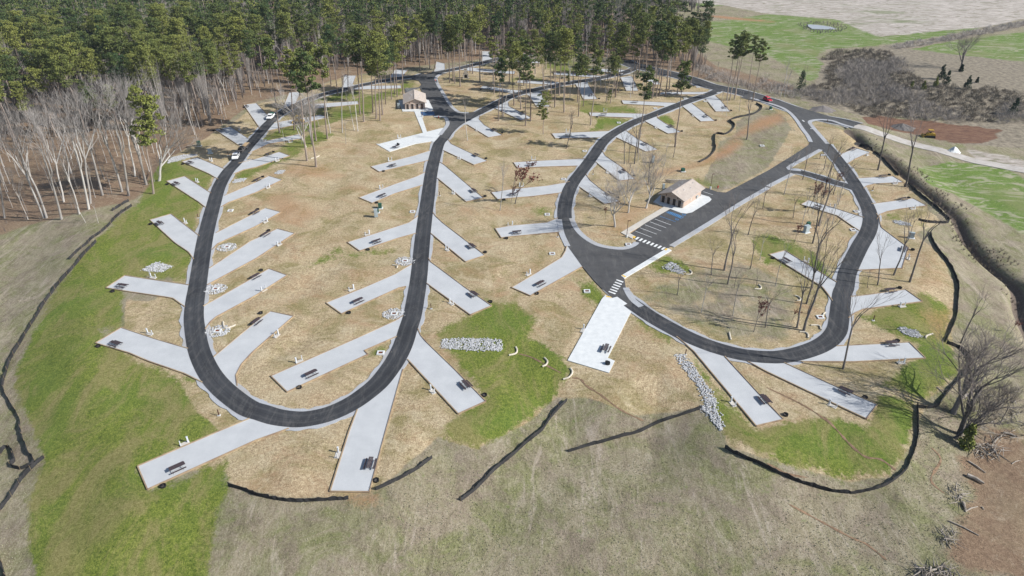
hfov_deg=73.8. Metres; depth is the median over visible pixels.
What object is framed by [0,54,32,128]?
pine tree
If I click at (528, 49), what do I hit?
pine tree
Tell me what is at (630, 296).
gravel shoulder
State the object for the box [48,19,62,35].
pine tree
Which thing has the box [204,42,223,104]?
pine tree
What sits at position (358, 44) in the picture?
pine tree
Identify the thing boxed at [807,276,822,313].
leafless tree
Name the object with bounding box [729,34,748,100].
pine tree
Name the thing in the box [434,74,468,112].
gravel shoulder
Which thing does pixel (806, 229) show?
electrical cabinet
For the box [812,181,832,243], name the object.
leafless tree
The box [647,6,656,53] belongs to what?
pine tree
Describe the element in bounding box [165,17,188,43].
pine tree
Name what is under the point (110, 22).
pine tree
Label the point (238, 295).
camping pad
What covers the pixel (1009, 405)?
leafless tree
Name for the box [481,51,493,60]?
camping pad
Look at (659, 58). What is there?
pine tree
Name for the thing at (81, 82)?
pine tree
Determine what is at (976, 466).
fallen log
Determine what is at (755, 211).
leafless tree
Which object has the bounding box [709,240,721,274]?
leafless tree
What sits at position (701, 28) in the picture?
pine tree
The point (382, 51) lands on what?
pine tree
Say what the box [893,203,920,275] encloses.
leafless tree
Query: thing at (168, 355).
camping pad
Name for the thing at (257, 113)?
camping pad
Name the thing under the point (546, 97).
young pine
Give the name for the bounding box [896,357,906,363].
utility hookup
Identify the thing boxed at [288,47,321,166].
pine tree
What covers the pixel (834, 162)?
leafless tree
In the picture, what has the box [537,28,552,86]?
pine tree
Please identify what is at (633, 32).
pine tree
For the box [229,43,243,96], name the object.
pine tree
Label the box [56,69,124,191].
leafless tree
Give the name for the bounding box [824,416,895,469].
erosion gully
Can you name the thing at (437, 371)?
camping pad
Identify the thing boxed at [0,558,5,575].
silt fence
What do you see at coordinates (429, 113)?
blue parking marking
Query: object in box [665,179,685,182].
retaining wall
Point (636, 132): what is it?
leafless tree
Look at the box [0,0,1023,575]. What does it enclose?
ground
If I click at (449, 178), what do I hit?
camping pad
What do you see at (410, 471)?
silt fence
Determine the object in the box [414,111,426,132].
footpath
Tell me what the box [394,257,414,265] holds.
riprap
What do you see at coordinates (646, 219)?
parking sidewalk
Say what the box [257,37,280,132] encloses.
pine tree
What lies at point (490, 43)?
pine tree
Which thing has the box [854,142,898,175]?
silt fence
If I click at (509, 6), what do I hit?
pine tree
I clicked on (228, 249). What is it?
riprap
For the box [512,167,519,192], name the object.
tree
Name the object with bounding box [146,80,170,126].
leafless tree
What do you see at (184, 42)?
pine tree
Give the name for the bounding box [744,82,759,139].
leafless tree
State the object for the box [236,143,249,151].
flatbed trailer
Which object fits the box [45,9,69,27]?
pine tree
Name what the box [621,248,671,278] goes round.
pale sidewalk
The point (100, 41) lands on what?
pine tree
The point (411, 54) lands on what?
undergrowth
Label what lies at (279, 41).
pine tree
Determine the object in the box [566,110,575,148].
leafless tree
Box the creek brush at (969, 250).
[858,137,1019,309]
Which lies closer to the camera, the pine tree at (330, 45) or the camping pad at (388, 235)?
the camping pad at (388, 235)
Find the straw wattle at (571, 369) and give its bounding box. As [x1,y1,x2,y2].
[563,367,572,379]
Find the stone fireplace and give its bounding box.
[462,68,468,78]
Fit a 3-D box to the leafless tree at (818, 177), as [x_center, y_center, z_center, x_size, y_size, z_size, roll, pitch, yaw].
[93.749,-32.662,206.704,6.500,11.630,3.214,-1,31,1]
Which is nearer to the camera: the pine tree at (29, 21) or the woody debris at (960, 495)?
the woody debris at (960, 495)
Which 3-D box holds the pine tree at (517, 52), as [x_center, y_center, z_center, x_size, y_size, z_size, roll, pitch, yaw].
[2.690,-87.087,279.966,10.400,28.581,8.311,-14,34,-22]
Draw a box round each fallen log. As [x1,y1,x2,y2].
[949,520,978,535]
[966,473,984,483]
[968,460,985,472]
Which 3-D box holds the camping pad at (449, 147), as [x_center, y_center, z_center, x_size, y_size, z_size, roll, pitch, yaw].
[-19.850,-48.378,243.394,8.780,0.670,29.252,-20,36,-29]
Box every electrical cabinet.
[373,208,377,216]
[803,224,810,233]
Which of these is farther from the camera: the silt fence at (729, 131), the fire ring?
the silt fence at (729, 131)
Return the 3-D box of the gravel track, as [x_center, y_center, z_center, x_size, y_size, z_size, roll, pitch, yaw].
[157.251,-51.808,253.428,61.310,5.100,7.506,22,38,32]
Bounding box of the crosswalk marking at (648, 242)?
[609,237,664,293]
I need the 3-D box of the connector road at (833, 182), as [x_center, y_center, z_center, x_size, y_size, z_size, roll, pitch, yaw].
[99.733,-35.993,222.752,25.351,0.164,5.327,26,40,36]
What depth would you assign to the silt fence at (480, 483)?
118.99 m
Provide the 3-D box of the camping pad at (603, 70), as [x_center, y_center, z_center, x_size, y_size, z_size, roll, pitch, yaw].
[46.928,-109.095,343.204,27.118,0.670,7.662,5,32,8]
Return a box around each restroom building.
[403,90,426,108]
[658,179,704,207]
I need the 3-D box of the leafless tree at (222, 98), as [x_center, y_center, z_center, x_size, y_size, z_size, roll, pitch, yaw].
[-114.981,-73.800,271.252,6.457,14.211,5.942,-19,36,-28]
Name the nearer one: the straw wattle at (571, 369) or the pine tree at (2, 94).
the straw wattle at (571, 369)
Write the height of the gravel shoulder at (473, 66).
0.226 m
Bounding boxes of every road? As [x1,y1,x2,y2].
[184,68,635,426]
[435,54,531,72]
[557,90,878,362]
[620,60,861,126]
[791,168,857,189]
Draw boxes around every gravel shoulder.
[179,68,635,430]
[433,55,532,73]
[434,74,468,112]
[434,116,449,134]
[554,90,881,365]
[557,219,569,245]
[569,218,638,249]
[621,60,860,127]
[623,287,643,306]
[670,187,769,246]
[751,97,812,141]
[766,173,794,186]
[786,149,821,170]
[792,168,850,190]
[808,119,852,143]
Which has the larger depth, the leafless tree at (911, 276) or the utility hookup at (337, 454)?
the leafless tree at (911, 276)
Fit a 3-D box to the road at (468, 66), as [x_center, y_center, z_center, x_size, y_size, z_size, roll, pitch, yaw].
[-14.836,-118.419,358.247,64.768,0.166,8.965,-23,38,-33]
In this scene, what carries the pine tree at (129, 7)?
on the ground at (100, 424)
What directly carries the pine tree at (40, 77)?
on the ground at (100, 424)
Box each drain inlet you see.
[213,329,221,332]
[376,350,384,354]
[390,311,397,315]
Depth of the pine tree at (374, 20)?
340.04 m
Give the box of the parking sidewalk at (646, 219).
[621,206,669,238]
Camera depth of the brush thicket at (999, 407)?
129.52 m
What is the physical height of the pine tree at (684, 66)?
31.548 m
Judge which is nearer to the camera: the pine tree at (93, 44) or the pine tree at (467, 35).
the pine tree at (93, 44)
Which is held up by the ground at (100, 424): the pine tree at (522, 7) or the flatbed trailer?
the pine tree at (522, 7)
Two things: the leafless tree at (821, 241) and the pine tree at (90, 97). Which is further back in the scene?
the pine tree at (90, 97)
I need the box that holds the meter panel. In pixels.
[908,231,915,238]
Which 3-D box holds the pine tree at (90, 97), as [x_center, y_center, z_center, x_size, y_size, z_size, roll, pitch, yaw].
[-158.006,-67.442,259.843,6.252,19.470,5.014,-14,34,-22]
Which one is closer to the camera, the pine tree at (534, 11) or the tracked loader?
the tracked loader
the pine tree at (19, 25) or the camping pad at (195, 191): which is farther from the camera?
the pine tree at (19, 25)
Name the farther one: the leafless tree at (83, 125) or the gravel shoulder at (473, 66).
the gravel shoulder at (473, 66)
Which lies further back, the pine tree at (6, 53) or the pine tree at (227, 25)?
the pine tree at (227, 25)
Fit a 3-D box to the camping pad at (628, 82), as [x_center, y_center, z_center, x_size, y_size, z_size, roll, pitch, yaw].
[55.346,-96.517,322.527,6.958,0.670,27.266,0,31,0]
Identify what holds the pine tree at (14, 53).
on the ground at (100, 424)
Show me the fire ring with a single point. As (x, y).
(375, 479)
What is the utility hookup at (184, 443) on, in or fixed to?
on the ground at (100, 424)
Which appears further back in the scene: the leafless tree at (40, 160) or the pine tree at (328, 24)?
the pine tree at (328, 24)
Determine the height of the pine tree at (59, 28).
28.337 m
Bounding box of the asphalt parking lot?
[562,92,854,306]
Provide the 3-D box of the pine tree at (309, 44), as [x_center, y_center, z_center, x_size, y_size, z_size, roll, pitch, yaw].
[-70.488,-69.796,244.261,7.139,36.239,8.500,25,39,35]
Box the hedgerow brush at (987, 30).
[889,20,1023,48]
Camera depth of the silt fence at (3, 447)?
147.12 m
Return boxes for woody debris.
[904,554,965,575]
[934,522,967,549]
[948,483,970,507]
[972,434,1012,462]
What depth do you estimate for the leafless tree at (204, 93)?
262.42 m
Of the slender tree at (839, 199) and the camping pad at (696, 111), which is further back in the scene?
the camping pad at (696, 111)
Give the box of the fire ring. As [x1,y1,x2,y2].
[373,477,378,482]
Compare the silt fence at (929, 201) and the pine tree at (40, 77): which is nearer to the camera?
the silt fence at (929, 201)
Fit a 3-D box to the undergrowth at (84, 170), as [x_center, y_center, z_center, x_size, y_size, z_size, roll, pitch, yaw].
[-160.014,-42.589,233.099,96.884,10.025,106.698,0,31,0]
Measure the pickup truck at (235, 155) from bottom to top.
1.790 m
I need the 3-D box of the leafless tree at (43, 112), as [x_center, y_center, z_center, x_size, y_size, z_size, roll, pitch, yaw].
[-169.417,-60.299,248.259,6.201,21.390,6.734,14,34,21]
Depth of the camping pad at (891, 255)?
178.30 m
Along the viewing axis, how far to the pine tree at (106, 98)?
256.83 m
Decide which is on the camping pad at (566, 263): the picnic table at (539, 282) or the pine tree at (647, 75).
the picnic table at (539, 282)
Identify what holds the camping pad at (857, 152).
on the ground at (100, 424)
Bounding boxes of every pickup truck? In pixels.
[231,152,239,159]
[266,112,274,119]
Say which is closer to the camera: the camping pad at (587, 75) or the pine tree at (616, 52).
the pine tree at (616, 52)
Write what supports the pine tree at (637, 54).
on the ground at (100, 424)
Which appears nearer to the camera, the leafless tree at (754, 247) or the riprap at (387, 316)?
the riprap at (387, 316)
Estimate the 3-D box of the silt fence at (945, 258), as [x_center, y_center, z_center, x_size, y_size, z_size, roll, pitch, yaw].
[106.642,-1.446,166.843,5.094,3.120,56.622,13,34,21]
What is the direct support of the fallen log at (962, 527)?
on the ground at (100, 424)
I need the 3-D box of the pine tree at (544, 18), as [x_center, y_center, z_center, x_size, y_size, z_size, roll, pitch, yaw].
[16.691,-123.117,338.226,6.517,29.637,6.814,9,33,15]
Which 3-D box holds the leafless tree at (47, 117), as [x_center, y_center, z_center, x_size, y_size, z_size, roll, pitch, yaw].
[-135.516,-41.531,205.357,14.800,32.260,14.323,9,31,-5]
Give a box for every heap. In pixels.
[809,105,835,112]
[891,124,915,131]
[948,147,960,153]
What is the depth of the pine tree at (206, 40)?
286.74 m
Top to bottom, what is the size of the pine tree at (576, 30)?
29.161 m
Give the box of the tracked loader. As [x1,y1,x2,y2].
[921,129,935,137]
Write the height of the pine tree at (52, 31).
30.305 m
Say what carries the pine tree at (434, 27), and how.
on the ground at (100, 424)
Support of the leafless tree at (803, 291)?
on the ground at (100, 424)
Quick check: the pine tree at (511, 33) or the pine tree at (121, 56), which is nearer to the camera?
the pine tree at (121, 56)
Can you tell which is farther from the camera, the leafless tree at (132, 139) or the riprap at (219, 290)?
the leafless tree at (132, 139)
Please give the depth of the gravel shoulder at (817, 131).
267.35 m
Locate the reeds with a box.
[798,21,846,32]
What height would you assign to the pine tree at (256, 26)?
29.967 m
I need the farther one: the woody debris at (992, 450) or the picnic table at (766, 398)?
the picnic table at (766, 398)
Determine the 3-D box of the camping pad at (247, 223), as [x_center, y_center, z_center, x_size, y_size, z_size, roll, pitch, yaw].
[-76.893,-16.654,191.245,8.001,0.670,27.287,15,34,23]
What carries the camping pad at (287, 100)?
on the ground at (100, 424)
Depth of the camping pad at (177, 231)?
188.69 m
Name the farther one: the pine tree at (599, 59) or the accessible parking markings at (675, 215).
the pine tree at (599, 59)
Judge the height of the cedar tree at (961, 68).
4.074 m
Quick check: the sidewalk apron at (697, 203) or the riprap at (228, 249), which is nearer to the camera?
the riprap at (228, 249)
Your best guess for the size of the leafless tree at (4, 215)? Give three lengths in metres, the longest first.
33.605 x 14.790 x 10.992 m
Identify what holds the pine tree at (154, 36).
on the ground at (100, 424)
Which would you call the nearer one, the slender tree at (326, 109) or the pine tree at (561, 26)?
the slender tree at (326, 109)
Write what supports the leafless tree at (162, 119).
on the ground at (100, 424)
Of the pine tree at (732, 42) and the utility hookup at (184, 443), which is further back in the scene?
the pine tree at (732, 42)
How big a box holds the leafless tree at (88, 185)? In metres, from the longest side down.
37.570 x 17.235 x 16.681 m
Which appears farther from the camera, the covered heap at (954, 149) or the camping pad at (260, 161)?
the covered heap at (954, 149)
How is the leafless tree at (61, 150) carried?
on the ground at (100, 424)
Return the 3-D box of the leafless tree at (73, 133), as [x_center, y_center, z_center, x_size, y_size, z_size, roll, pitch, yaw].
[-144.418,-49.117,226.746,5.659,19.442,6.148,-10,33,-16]
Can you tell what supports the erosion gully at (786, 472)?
on the ground at (100, 424)
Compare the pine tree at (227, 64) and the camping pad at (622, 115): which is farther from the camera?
the pine tree at (227, 64)
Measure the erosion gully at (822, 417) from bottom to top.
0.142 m
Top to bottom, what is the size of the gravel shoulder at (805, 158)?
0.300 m
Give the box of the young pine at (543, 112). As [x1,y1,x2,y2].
[536,91,548,133]
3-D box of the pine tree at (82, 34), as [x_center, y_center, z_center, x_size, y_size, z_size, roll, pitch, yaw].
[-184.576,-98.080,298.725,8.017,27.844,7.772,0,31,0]
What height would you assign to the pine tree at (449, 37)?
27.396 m
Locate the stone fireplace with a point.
(465, 75)
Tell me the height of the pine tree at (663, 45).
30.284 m
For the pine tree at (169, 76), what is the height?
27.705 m
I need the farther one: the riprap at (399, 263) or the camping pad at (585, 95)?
the camping pad at (585, 95)
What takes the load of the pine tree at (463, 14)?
on the ground at (100, 424)
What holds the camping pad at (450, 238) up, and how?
on the ground at (100, 424)
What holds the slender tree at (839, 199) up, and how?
on the ground at (100, 424)
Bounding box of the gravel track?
[854,124,1023,172]
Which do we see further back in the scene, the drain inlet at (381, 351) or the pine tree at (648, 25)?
the pine tree at (648, 25)
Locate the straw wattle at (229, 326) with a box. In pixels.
[222,321,235,328]
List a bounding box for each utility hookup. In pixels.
[145,328,153,335]
[179,436,189,446]
[295,355,303,363]
[334,446,340,458]
[429,384,435,394]
[728,396,736,406]
[827,399,837,408]
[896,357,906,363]
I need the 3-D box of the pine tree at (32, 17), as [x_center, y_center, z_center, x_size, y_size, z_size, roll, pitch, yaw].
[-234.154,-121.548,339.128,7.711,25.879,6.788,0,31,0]
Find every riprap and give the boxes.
[140,261,172,271]
[168,154,196,162]
[205,284,227,294]
[205,325,229,337]
[216,243,236,251]
[232,178,245,182]
[274,170,284,173]
[382,308,404,319]
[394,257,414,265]
[439,337,502,351]
[662,261,685,274]
[674,354,724,430]
[892,220,911,225]
[897,327,922,337]
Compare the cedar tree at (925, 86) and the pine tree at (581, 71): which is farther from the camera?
the cedar tree at (925, 86)
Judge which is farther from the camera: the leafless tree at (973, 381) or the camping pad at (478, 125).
the camping pad at (478, 125)
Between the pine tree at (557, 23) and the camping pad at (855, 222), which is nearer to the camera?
the camping pad at (855, 222)
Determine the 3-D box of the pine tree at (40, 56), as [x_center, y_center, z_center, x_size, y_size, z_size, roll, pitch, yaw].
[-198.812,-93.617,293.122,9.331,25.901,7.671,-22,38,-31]
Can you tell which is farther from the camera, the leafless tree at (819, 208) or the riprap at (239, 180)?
the riprap at (239, 180)
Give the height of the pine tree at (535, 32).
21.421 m
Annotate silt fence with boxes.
[0,239,96,469]
[0,453,44,510]
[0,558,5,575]
[69,222,110,258]
[110,203,131,222]
[112,198,128,210]
[227,482,348,501]
[375,455,431,489]
[460,398,566,500]
[568,405,701,451]
[700,101,762,161]
[725,402,918,493]
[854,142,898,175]
[908,181,949,222]
[919,340,970,408]
[930,229,959,339]
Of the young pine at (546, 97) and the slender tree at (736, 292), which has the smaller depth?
the slender tree at (736, 292)
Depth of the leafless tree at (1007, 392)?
123.51 m
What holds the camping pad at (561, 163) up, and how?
on the ground at (100, 424)
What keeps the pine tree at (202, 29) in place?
on the ground at (100, 424)
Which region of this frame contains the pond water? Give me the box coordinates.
[808,24,836,29]
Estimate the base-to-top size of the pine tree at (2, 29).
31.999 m
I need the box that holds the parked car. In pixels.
[763,96,772,101]
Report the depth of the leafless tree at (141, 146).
224.98 m
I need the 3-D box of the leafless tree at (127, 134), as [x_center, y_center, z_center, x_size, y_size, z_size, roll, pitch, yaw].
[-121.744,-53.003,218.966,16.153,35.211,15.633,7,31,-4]
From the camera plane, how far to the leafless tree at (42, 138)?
226.17 m
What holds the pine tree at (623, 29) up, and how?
on the ground at (100, 424)
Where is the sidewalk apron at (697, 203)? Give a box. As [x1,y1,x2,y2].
[654,194,710,213]
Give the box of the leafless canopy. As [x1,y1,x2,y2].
[0,0,702,147]
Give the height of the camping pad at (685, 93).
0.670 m
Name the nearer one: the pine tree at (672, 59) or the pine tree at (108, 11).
the pine tree at (672, 59)
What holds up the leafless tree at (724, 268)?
on the ground at (100, 424)
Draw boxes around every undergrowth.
[0,3,706,149]
[1,115,213,231]
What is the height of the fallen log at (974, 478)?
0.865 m
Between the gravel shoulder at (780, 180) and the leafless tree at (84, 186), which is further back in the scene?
the gravel shoulder at (780, 180)
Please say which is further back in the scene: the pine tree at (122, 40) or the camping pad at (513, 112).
the pine tree at (122, 40)
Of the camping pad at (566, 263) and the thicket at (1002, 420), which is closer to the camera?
the thicket at (1002, 420)
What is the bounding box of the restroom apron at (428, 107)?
[398,99,432,111]
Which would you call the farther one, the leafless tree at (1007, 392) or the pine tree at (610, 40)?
the pine tree at (610, 40)
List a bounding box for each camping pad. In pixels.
[95,327,201,381]
[105,275,188,306]
[137,418,288,489]
[150,214,199,258]
[166,176,210,206]
[181,157,223,178]
[203,268,287,328]
[207,228,294,284]
[211,207,280,249]
[213,311,293,385]
[214,126,248,145]
[220,176,282,206]
[233,151,289,173]
[243,103,267,127]
[249,134,302,152]
[268,114,326,130]
[270,315,402,392]
[283,92,300,106]
[310,101,358,108]
[326,264,411,313]
[329,369,403,492]
[343,75,356,87]
[346,85,401,89]
[347,216,417,251]
[359,172,424,203]
[370,150,430,171]
[377,128,442,151]
[391,69,407,76]
[407,328,485,414]
[427,258,491,315]
[431,212,484,261]
[434,61,445,71]
[437,161,483,201]
[442,139,487,164]
[460,67,515,73]
[466,116,502,137]
[479,85,525,94]
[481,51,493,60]
[491,181,569,199]
[495,102,532,120]
[495,217,558,237]
[511,246,581,295]
[513,158,585,168]
[517,80,558,84]
[527,91,550,106]
[551,131,609,138]
[554,72,599,77]
[568,295,630,372]
[575,82,597,99]
[578,174,619,204]
[589,112,645,118]
[594,68,625,72]
[596,150,633,180]
[616,130,657,151]
[620,76,638,90]
[621,100,674,106]
[645,115,681,133]
[660,91,709,94]
[676,336,783,426]
[682,103,714,121]
[704,95,730,111]
[747,361,877,419]
[769,250,836,300]
[800,200,863,230]
[801,341,925,362]
[839,148,870,163]
[848,289,922,317]
[858,176,903,187]
[859,213,907,270]
[871,198,926,218]
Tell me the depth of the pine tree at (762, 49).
285.38 m
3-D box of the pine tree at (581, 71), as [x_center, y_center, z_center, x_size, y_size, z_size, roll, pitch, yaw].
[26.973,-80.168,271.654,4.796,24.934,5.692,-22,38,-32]
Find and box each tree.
[0,9,9,19]
[0,12,7,26]
[0,19,23,73]
[0,26,20,75]
[0,47,23,117]
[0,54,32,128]
[0,68,15,127]
[0,76,13,133]
[0,77,11,137]
[0,79,16,144]
[0,99,47,218]
[0,104,44,218]
[0,109,36,185]
[0,120,12,217]
[0,129,19,176]
[3,25,36,100]
[4,167,28,219]
[5,101,62,219]
[6,10,26,46]
[6,146,30,169]
[7,42,22,73]
[8,81,36,139]
[11,15,28,45]
[14,22,34,54]
[16,49,42,105]
[21,17,51,86]
[21,74,41,122]
[21,90,71,173]
[22,48,54,116]
[24,16,37,32]
[24,67,56,136]
[24,76,107,195]
[26,62,48,108]
[26,102,78,201]
[27,97,55,149]
[27,121,53,175]
[29,111,51,161]
[30,7,50,24]
[30,23,59,87]
[30,38,58,98]
[31,146,52,190]
[32,38,69,117]
[36,31,64,90]
[36,88,89,209]
[37,14,54,35]
[37,48,71,124]
[38,125,83,213]
[44,102,70,148]
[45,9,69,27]
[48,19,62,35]
[48,27,73,84]
[48,53,87,134]
[49,134,70,182]
[50,24,74,41]
[50,34,91,120]
[51,84,120,203]
[51,106,71,158]
[55,26,88,102]
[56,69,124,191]
[56,88,81,131]
[57,120,79,168]
[61,8,90,80]
[62,111,87,166]
[63,31,93,100]
[64,55,79,85]
[73,112,90,147]
[75,31,100,92]
[76,80,93,122]
[80,15,91,29]
[80,47,110,126]
[80,63,105,114]
[80,73,132,195]
[80,121,104,179]
[82,30,102,77]
[82,86,104,134]
[83,8,114,82]
[85,35,111,95]
[86,68,149,184]
[87,76,155,182]
[88,12,106,43]
[93,11,113,66]
[93,15,114,43]
[94,30,121,96]
[94,53,107,82]
[99,74,149,176]
[101,26,129,65]
[102,52,130,125]
[102,84,119,128]
[103,9,118,26]
[106,117,125,165]
[109,4,136,32]
[109,21,122,38]
[116,32,131,71]
[116,54,139,116]
[118,2,139,35]
[122,28,150,101]
[122,42,148,95]
[122,53,147,94]
[122,87,200,180]
[125,14,144,28]
[125,85,165,193]
[127,115,149,171]
[128,19,144,41]
[129,32,167,112]
[132,45,162,127]
[143,16,167,84]
[145,38,181,122]
[146,73,162,100]
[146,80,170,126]
[147,5,170,37]
[149,2,169,28]
[149,33,170,95]
[152,55,163,78]
[152,98,169,154]
[158,35,175,82]
[158,47,180,113]
[159,87,178,135]
[162,80,181,119]
[162,88,181,128]
[163,101,183,150]
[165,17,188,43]
[166,34,188,102]
[166,49,187,116]
[169,6,181,22]
[173,0,196,41]
[174,34,193,87]
[174,51,202,125]
[180,6,206,80]
[180,89,194,134]
[182,34,204,76]
[183,55,203,111]
[183,83,199,128]
[184,17,197,35]
[184,51,212,120]
[192,78,208,121]
[194,12,221,39]
[195,26,216,83]
[197,94,211,125]
[199,38,219,99]
[199,47,221,113]
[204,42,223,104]
[206,75,218,114]
[208,3,227,31]
[211,14,232,34]
[212,13,241,76]
[212,26,231,79]
[212,29,227,77]
[214,86,224,117]
[216,61,228,104]
[218,46,230,80]
[220,56,234,97]
[226,1,253,71]
[226,73,236,107]
[228,16,251,86]
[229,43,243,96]
[240,29,258,89]
[243,29,260,82]
[246,9,262,64]
[247,13,266,78]
[256,4,273,69]
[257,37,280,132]
[260,33,274,80]
[263,28,280,76]
[266,83,324,143]
[269,91,323,142]
[272,12,294,69]
[275,23,283,47]
[276,0,294,51]
[277,46,296,129]
[280,48,311,160]
[287,34,300,46]
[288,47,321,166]
[290,2,306,62]
[293,20,309,40]
[298,41,318,140]
[302,13,319,68]
[309,39,333,138]
[314,30,321,58]
[318,0,344,65]
[319,24,345,95]
[320,17,342,68]
[320,25,337,85]
[322,84,330,132]
[339,32,350,91]
[340,66,350,132]
[343,28,365,114]
[344,15,356,63]
[345,23,376,121]
[346,76,357,130]
[350,2,365,64]
[362,39,374,112]
[363,30,388,118]
[364,40,392,120]
[367,32,389,114]
[368,9,385,32]
[381,47,392,103]
[385,27,401,93]
[385,40,399,99]
[388,31,405,96]
[389,16,415,94]
[408,19,420,58]
[409,14,427,70]
[418,11,427,64]
[421,8,437,68]
[427,19,441,68]
[440,21,453,82]
[442,15,455,81]
[444,24,464,83]
[449,14,468,86]
[460,11,466,59]
[462,20,473,72]
[464,11,477,73]
[470,4,489,81]
[485,37,499,93]
[489,14,500,77]
[492,3,500,49]
[493,49,507,115]
[493,58,507,120]
[497,11,503,47]
[499,160,506,210]
[502,36,520,104]
[504,0,515,45]
[504,27,517,82]
[509,40,524,108]
[511,184,521,199]
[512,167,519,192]
[513,36,525,100]
[515,159,542,203]
[516,29,529,85]
[518,54,534,125]
[519,4,526,46]
[520,38,540,120]
[528,4,541,48]
[529,29,538,73]
[533,10,544,66]
[534,37,546,88]
[536,0,544,47]
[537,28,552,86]
[541,8,552,68]
[541,30,565,107]
[541,33,559,95]
[549,18,559,78]
[552,0,561,16]
[552,4,563,55]
[552,28,576,112]
[554,25,566,95]
[563,10,572,27]
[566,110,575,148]
[569,22,583,88]
[572,40,587,102]
[572,54,587,116]
[574,13,584,52]
[580,168,646,226]
[582,56,591,105]
[586,24,603,84]
[587,49,604,124]
[592,3,603,28]
[603,15,613,63]
[605,19,615,60]
[605,31,614,80]
[606,51,621,101]
[606,160,648,212]
[609,55,623,102]
[610,22,632,97]
[611,34,621,86]
[616,38,630,92]
[621,125,640,163]
[625,110,649,163]
[629,12,649,77]
[630,34,642,93]
[630,144,683,208]
[631,4,642,58]
[631,22,638,62]
[635,65,657,152]
[638,14,654,72]
[638,124,646,158]
[641,13,655,70]
[645,137,655,184]
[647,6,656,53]
[647,21,669,98]
[655,21,666,86]
[656,24,676,96]
[656,27,674,97]
[660,10,672,64]
[663,15,686,96]
[669,32,682,89]
[672,60,692,146]
[675,260,686,294]
[676,24,694,93]
[681,17,700,60]
[690,25,707,84]
[695,0,715,61]
[697,28,710,77]
[700,20,711,68]
[701,274,717,312]
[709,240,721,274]
[720,189,762,270]
[726,34,742,100]
[727,223,740,284]
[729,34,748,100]
[732,275,745,315]
[734,30,752,99]
[735,32,748,92]
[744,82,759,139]
[747,35,759,88]
[748,196,763,234]
[749,228,762,268]
[752,38,770,101]
[753,296,769,331]
[763,285,794,327]
[775,240,790,285]
[780,58,791,95]
[784,148,804,194]
[792,253,822,327]
[794,222,802,241]
[796,70,806,91]
[802,141,814,179]
[802,188,812,223]
[802,230,857,330]
[805,238,830,303]
[807,177,833,212]
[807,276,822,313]
[808,203,869,287]
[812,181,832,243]
[813,164,834,196]
[818,151,863,225]
[822,139,847,197]
[823,133,834,169]
[832,184,847,223]
[838,167,851,204]
[841,286,906,369]
[873,101,902,169]
[875,227,894,284]
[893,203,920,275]
[904,101,939,186]
[908,201,975,282]
[908,330,1023,436]
[916,312,1023,414]
[921,80,926,89]
[933,77,938,85]
[937,64,946,79]
[941,70,951,83]
[946,23,989,64]
[953,386,1015,439]
[958,64,963,71]
[958,423,977,450]
[960,288,992,343]
[964,75,971,88]
[974,376,1023,422]
[999,389,1023,424]
[1008,98,1019,115]
[1010,319,1023,332]
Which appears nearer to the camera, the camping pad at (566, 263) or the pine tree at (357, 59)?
the camping pad at (566, 263)
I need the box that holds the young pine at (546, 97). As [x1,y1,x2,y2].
[545,91,551,105]
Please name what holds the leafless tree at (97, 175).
on the ground at (100, 424)
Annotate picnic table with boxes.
[108,340,122,347]
[116,283,128,288]
[168,461,185,473]
[249,317,262,324]
[304,369,317,378]
[352,297,363,303]
[363,457,376,468]
[459,379,472,389]
[468,290,479,297]
[535,280,545,285]
[600,343,610,351]
[757,394,772,403]
[838,385,853,395]
[884,287,897,292]
[885,340,898,345]
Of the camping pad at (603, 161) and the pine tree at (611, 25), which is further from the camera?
the pine tree at (611, 25)
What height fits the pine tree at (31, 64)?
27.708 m
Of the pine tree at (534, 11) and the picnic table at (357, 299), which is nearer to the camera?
the picnic table at (357, 299)
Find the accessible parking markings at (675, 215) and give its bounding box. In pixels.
[661,211,685,221]
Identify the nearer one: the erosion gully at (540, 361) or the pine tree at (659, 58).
the erosion gully at (540, 361)
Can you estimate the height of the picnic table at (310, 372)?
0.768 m
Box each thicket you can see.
[608,0,701,11]
[690,62,810,98]
[796,54,1023,123]
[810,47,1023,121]
[955,389,1022,440]
[965,375,1023,437]
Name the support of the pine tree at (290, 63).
on the ground at (100, 424)
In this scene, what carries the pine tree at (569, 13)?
on the ground at (100, 424)
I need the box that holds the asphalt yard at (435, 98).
[405,71,476,138]
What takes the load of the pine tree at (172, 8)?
on the ground at (100, 424)
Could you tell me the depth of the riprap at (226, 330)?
147.77 m
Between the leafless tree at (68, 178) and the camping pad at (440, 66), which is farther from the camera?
the camping pad at (440, 66)
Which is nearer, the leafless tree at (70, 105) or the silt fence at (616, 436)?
the silt fence at (616, 436)
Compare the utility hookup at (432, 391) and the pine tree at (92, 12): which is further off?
the pine tree at (92, 12)
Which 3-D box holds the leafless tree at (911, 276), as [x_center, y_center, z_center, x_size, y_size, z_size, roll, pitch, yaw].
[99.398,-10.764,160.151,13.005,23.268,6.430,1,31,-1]
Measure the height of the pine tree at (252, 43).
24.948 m
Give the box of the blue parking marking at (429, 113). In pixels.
[421,111,434,115]
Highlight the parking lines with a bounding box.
[406,88,712,236]
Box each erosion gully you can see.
[518,353,560,372]
[572,377,643,420]
[766,387,830,423]
[767,463,807,477]
[789,504,885,559]
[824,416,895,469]
[930,447,944,493]
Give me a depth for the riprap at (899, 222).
193.64 m
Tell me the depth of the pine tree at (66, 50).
259.57 m
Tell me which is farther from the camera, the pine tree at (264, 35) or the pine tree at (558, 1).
the pine tree at (558, 1)
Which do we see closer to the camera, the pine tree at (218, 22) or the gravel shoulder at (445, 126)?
the gravel shoulder at (445, 126)

